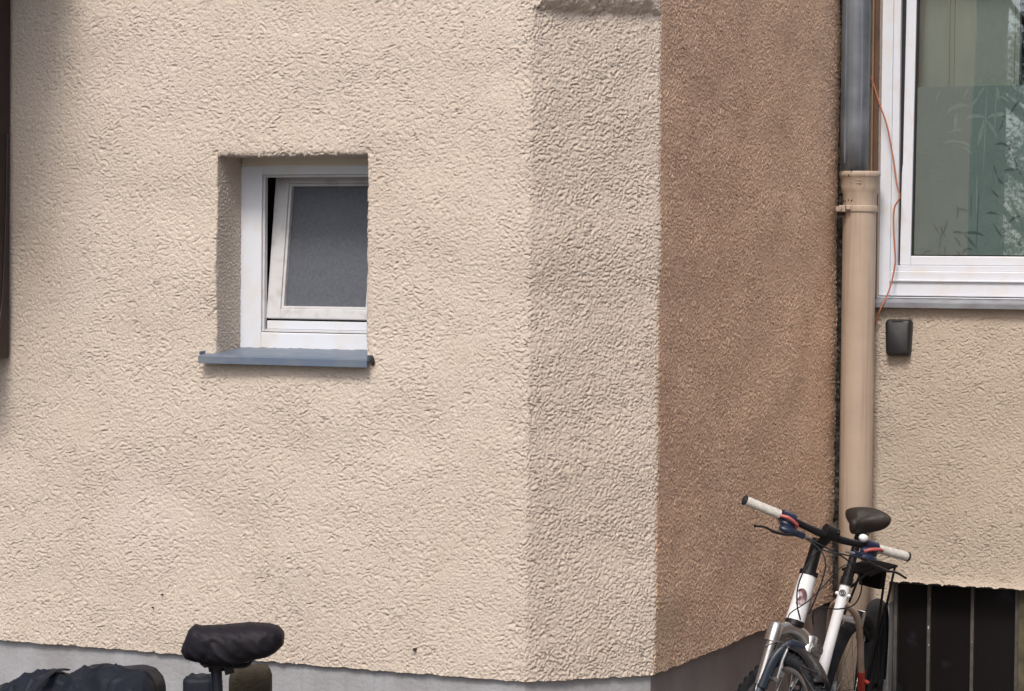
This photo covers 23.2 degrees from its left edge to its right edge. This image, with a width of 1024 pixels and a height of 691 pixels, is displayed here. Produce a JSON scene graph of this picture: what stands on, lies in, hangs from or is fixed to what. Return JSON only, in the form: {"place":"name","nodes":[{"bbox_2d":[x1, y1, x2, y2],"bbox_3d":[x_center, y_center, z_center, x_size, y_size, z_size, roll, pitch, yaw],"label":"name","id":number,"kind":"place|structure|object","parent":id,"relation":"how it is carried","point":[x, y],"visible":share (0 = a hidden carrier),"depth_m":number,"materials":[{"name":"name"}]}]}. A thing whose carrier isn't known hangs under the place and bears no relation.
{"place":"outdoors","nodes":[
{"label":"outdoors","id":0,"kind":"place"},
{"label":"ground","id":1,"kind":"structure","parent":0,"visible":0},
{"bbox_2d":[0,663,165,690],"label":"rain cover","id":2,"kind":"object","parent":1,"relation":"on","point":[107,677],"visible":1,"depth_m":7.18,"materials":[{"name":"black fabric"}]},
{"bbox_2d":[183,673,211,690],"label":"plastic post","id":3,"kind":"object","parent":1,"relation":"on","point":[197,682],"visible":0.71,"depth_m":7.43,"materials":[{"name":"black plastic"}]},
{"bbox_2d":[200,661,252,690],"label":"folding bicycle","id":4,"kind":"object","parent":1,"relation":"on","point":[216,679],"visible":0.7,"depth_m":7.21,"materials":[{"name":"grey metal"}]},
{"bbox_2d":[181,622,283,666],"bbox_3d":[-0.811,0.865,7.228,0.296,0.126,0.181,1,2,0],"label":"saddle cover","id":5,"kind":"object","parent":4,"relation":"on","point":[222,645],"visible":1,"depth_m":7.16,"materials":[{"name":"black fabric"}]},
{"bbox_2d":[229,664,271,690],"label":"wooden post","id":6,"kind":"object","parent":1,"relation":"on","point":[254,677],"visible":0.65,"depth_m":7.44,"materials":[{"name":"brown wood"}]},
{"bbox_2d":[0,0,1023,690],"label":"house","id":7,"kind":"structure","parent":1,"relation":"on","point":[458,344],"depth_m":8.41,"materials":[{"name":"paint"}]},
{"bbox_2d":[0,0,9,357],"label":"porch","id":8,"kind":"object","parent":7,"relation":"attached to","point":[4,154],"visible":1,"depth_m":8.62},
{"bbox_2d":[198,156,374,367],"bbox_3d":[-0.626,-0.318,8.453,0.910,1.100,0.563,1,2,23],"label":"window","id":9,"kind":"structure","parent":7,"relation":"in","point":[304,265],"depth_m":8.45,"materials":[{"name":"white paint"}]},
{"bbox_2d":[836,0,880,690],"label":"downpipe","id":10,"kind":"object","parent":7,"relation":"attached to","point":[859,185],"visible":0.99,"depth_m":9.84,"materials":[{"name":"metal"}]},
{"bbox_2d":[870,0,880,297],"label":"corner batten","id":11,"kind":"object","parent":7,"relation":"attached to","point":[874,160],"visible":0.46,"depth_m":9.92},
{"bbox_2d":[870,75,900,327],"bbox_3d":[1.468,-0.549,9.903,0.142,1.083,0.041,1,2,23],"label":"cable","id":12,"kind":"object","parent":7,"relation":"attached to","point":[894,205],"visible":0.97,"depth_m":9.90,"materials":[{"name":"orange plastic"}]},
{"bbox_2d":[885,319,912,355],"bbox_3d":[1.532,-0.031,9.891,0.106,0.146,0.047,1,2,23],"label":"key box","id":13,"kind":"object","parent":7,"relation":"attached to","point":[899,333],"visible":1,"depth_m":9.87,"materials":[{"name":"black plastic"}]},
{"bbox_2d":[875,0,1023,309],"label":"window","id":14,"kind":"structure","parent":7,"relation":"in","point":[952,105],"depth_m":9.93,"materials":[{"name":"white paint"}]},
{"bbox_2d":[892,581,1023,690],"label":"basement window","id":15,"kind":"structure","parent":7,"relation":"in","point":[948,637],"depth_m":9.94,"materials":[{"name":"black glass"}]},
{"bbox_2d":[735,495,910,690],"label":"bicycle","id":16,"kind":"object","parent":1,"relation":"on","point":[797,653],"visible":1,"depth_m":8.46,"materials":[{"name":"white paint"}]},
{"bbox_2d":[854,598,888,690],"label":"wheel with mudguard","id":17,"kind":"object","parent":1,"relation":"on","point":[872,609],"visible":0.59,"depth_m":9.62,"materials":[{"name":"rubber"}]}
]}

